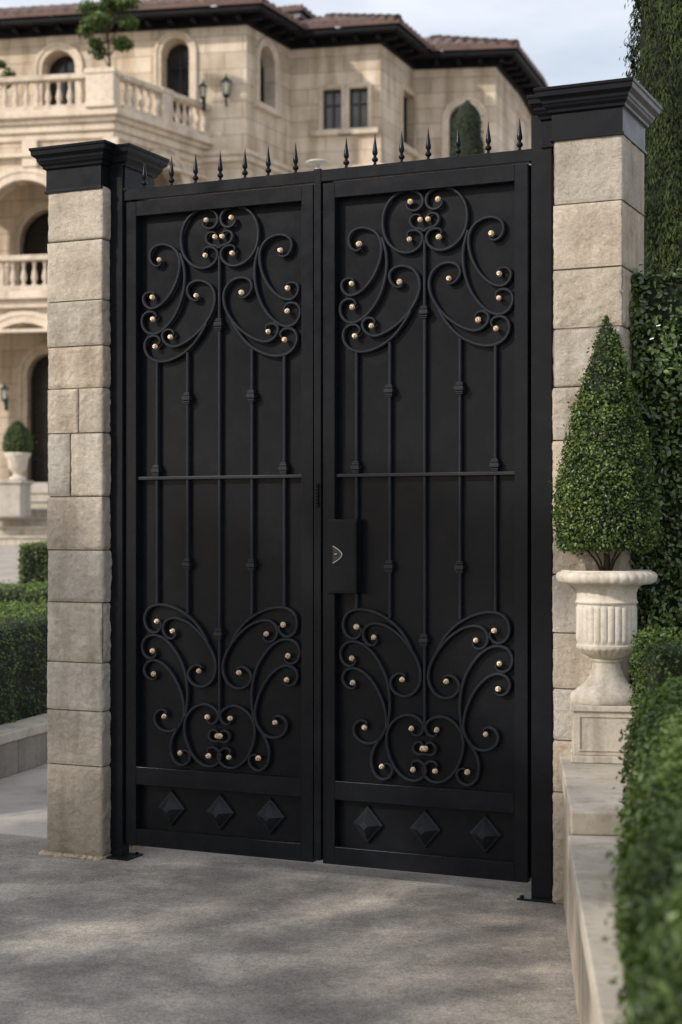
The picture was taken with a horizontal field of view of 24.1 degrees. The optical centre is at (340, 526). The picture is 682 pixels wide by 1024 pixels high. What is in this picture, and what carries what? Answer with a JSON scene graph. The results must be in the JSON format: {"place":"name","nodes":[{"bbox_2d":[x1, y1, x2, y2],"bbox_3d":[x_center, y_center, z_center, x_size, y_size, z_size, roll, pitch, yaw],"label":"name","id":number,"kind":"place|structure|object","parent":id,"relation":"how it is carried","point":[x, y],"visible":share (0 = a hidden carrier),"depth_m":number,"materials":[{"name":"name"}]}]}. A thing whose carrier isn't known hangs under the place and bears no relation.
{"place":"outdoors","nodes":[
{"label":"outdoors","id":0,"kind":"place"},
{"bbox_2d":[0,545,530,883],"bbox_3d":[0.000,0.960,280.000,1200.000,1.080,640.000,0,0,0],"label":"ground","id":1,"kind":"structure","parent":0,"point":[23,803],"depth_m":8.76,"materials":[{"name":"grey concrete"}]},
{"bbox_2d":[0,713,47,778],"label":"planter kerb","id":2,"kind":"structure","parent":1,"relation":"on","point":[23,744],"depth_m":9.83,"materials":[{"name":"grey stone"}]},
{"bbox_2d":[0,596,47,612],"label":"box hedge","id":3,"kind":"object","parent":1,"relation":"on","point":[24,604],"visible":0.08,"depth_m":13.70,"materials":[{"name":"green plant"}]},
{"bbox_2d":[0,579,48,606],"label":"box hedge","id":4,"kind":"object","parent":1,"relation":"on","point":[28,593],"visible":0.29,"depth_m":16.46,"materials":[{"name":"green plant"}]},
{"bbox_2d":[0,599,49,724],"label":"box hedge","id":5,"kind":"object","parent":1,"relation":"on","point":[23,662],"visible":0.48,"depth_m":10.44,"materials":[{"name":"green plant"}]},
{"bbox_2d":[16,539,49,587],"bbox_3d":[-3.474,0.708,18.495,0.573,1.144,0.713,0,0,-5],"label":"box hedge","id":6,"kind":"object","parent":1,"relation":"on","point":[33,558],"visible":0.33,"depth_m":18.25,"materials":[{"name":"green plant"}]},
{"bbox_2d":[0,0,548,544],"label":"mansion","id":7,"kind":"structure","parent":1,"relation":"on","point":[306,82],"depth_m":42.80,"materials":[{"name":"stone"}]},
{"bbox_2d":[0,383,8,409],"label":"wall lantern","id":8,"kind":"object","parent":7,"relation":"attached to","point":[4,389],"depth_m":39.18,"materials":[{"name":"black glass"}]},
{"bbox_2d":[0,59,15,88],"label":"balcony plant","id":9,"kind":"object","parent":7,"relation":"on","point":[3,64],"visible":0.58,"depth_m":40.65,"materials":[{"name":"green plant"}]},
{"bbox_2d":[0,480,33,516],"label":"plinth","id":10,"kind":"structure","parent":7,"relation":"on","point":[15,498],"depth_m":36.68,"materials":[{"name":"stone"}]},
{"bbox_2d":[4,452,30,479],"bbox_3d":[-7.477,-1.387,37.000,0.620,0.640,0.620,0,0,0],"label":"garden urn","id":11,"kind":"object","parent":10,"relation":"on","point":[17,463],"visible":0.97,"depth_m":36.82,"materials":[{"name":"stone"}]},
{"bbox_2d":[0,420,36,454],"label":"egg shrub","id":12,"kind":"object","parent":11,"relation":"in","point":[17,436],"visible":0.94,"depth_m":36.79,"materials":[{"name":"green plant"}]},
{"bbox_2d":[23,212,49,284],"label":"window","id":13,"kind":"structure","parent":7,"relation":"in","point":[36,235],"depth_m":42.49,"materials":[{"name":"black glass"}]},
{"bbox_2d":[31,355,49,481],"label":"window","id":14,"kind":"structure","parent":7,"relation":"in","point":[39,379],"depth_m":42.47,"materials":[{"name":"black glass"}]},
{"bbox_2d":[49,56,74,104],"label":"window","id":15,"kind":"structure","parent":7,"relation":"in","point":[63,65],"depth_m":43.77,"materials":[{"name":"black glass"}]},
{"bbox_2d":[75,0,141,66],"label":"tree","id":16,"kind":"object","parent":7,"relation":"on","point":[99,18],"visible":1,"depth_m":40.22,"materials":[{"name":"green plant"}]},
{"bbox_2d":[167,44,188,126],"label":"window","id":17,"kind":"structure","parent":7,"relation":"in","point":[178,56],"depth_m":43.18,"materials":[{"name":"black glass"}]},
{"bbox_2d":[198,81,207,110],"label":"wall lantern","id":18,"kind":"object","parent":7,"relation":"attached to","point":[203,86],"depth_m":41.87,"materials":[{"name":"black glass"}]},
{"bbox_2d":[220,74,231,105],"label":"wall lantern","id":19,"kind":"object","parent":7,"relation":"attached to","point":[225,81],"depth_m":42.20,"materials":[{"name":"black glass"}]},
{"bbox_2d":[260,58,263,102],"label":"window","id":20,"kind":"structure","parent":7,"relation":"in","point":[261,69],"depth_m":43.75,"materials":[{"name":"black glass"}]},
{"bbox_2d":[324,90,340,129],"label":"window","id":21,"kind":"structure","parent":7,"relation":"in","point":[332,99],"depth_m":44.44,"materials":[{"name":"black glass"}]},
{"bbox_2d":[350,89,367,127],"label":"window","id":22,"kind":"structure","parent":7,"relation":"in","point":[358,98],"depth_m":44.29,"materials":[{"name":"black glass"}]},
{"bbox_2d":[403,96,406,143],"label":"window","id":23,"kind":"structure","parent":7,"relation":"in","point":[404,99],"depth_m":46.52,"materials":[{"name":"black glass"}]},
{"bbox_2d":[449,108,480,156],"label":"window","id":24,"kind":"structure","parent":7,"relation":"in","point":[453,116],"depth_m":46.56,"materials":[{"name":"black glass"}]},
{"bbox_2d":[306,159,329,168],"bbox_3d":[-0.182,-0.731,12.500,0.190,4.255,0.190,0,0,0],"label":"fountain","id":25,"kind":"object","parent":1,"relation":"on","point":[317,163],"visible":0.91,"depth_m":12.46,"materials":[{"name":"beige stone"}]},
{"bbox_2d":[449,100,485,156],"bbox_3d":[1.974,-2.879,25.011,0.730,7.598,0.734,0,0,0],"label":"column shrub","id":26,"kind":"object","parent":1,"relation":"on","point":[466,120],"visible":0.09,"depth_m":24.83,"materials":[{"name":"green plant"}]},
{"bbox_2d":[619,0,681,275],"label":"cypress tree","id":27,"kind":"object","parent":1,"relation":"on","point":[657,69],"visible":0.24,"depth_m":8.37,"materials":[{"name":"green plant"}]},
{"bbox_2d":[627,262,681,692],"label":"tall hedge","id":28,"kind":"object","parent":1,"relation":"on","point":[656,344],"visible":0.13,"depth_m":6.31,"materials":[{"name":"green plant"}]},
{"bbox_2d":[0,834,578,1023],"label":"driveway","id":29,"kind":"structure","parent":0,"point":[156,936],"depth_m":5.73,"materials":[{"name":"concrete"}]},
{"bbox_2d":[28,139,169,860],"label":"gate pillar","id":30,"kind":"structure","parent":29,"relation":"on","point":[78,192],"depth_m":7.24,"materials":[{"name":"stone"}]},
{"bbox_2d":[106,116,555,903],"bbox_3d":[-0.090,-0.081,6.841,2.179,3.153,0.135,0,0,24],"label":"gateway","id":31,"kind":"object","parent":29,"relation":"on","point":[538,158],"visible":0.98,"depth_m":6.80,"materials":[{"name":"black metal"}]},
{"bbox_2d":[126,184,316,861],"bbox_3d":[-0.538,-0.014,7.064,0.939,2.904,0.070,0,0,24],"label":"gate leaf","id":32,"kind":"object","parent":31,"relation":"attached to","point":[219,523],"visible":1,"depth_m":7.07,"materials":[{"name":"black metal"}]},
{"bbox_2d":[323,164,530,882],"bbox_3d":[0.343,-0.014,6.656,0.912,2.904,0.088,0,0,24],"label":"gate leaf","id":33,"kind":"object","parent":31,"relation":"attached to","point":[426,522],"visible":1,"depth_m":6.67,"materials":[{"name":"black metal"}]},
{"bbox_2d":[526,77,661,905],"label":"gate pillar","id":34,"kind":"structure","parent":29,"relation":"on","point":[594,135],"depth_m":6.28,"materials":[{"name":"stone"}]},
{"bbox_2d":[559,754,633,1023],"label":"garden wall","id":35,"kind":"structure","parent":29,"relation":"on","point":[592,797],"depth_m":4.74,"materials":[{"name":"stone"}]},
{"bbox_2d":[570,702,638,763],"bbox_3d":[1.022,0.784,6.160,0.274,0.218,0.274,0,0,9],"label":"pedestal","id":36,"kind":"object","parent":35,"relation":"on","point":[596,734],"visible":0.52,"depth_m":6.04,"materials":[{"name":"stone"}]},
{"bbox_2d":[556,569,657,705],"bbox_3d":[1.022,0.420,6.160,0.388,0.508,0.388,0,0,0],"label":"garden urn","id":37,"kind":"object","parent":36,"relation":"on","point":[606,602],"visible":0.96,"depth_m":6.06,"materials":[{"name":"stone"}]},
{"bbox_2d":[548,315,665,570],"bbox_3d":[1.023,-0.311,6.162,0.439,1.012,0.436,0,0,0],"label":"cone shrub","id":38,"kind":"object","parent":37,"relation":"on","point":[605,502],"visible":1,"depth_m":6.05,"materials":[{"name":"green plant"}]},
{"bbox_2d":[600,672,681,1023],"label":"hedge","id":39,"kind":"object","parent":35,"relation":"on","point":[647,913],"visible":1,"depth_m":2.58,"materials":[{"name":"green plant"}]},
{"bbox_2d":[623,626,681,763],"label":"hedge","id":40,"kind":"object","parent":35,"relation":"on","point":[663,658],"visible":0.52,"depth_m":5.61,"materials":[{"name":"green plant"}]},
{"bbox_2d":[0,0,640,86],"label":"sky","id":41,"kind":"structure","parent":0,"point":[568,41],"materials":[{"name":"white"}]}
]}

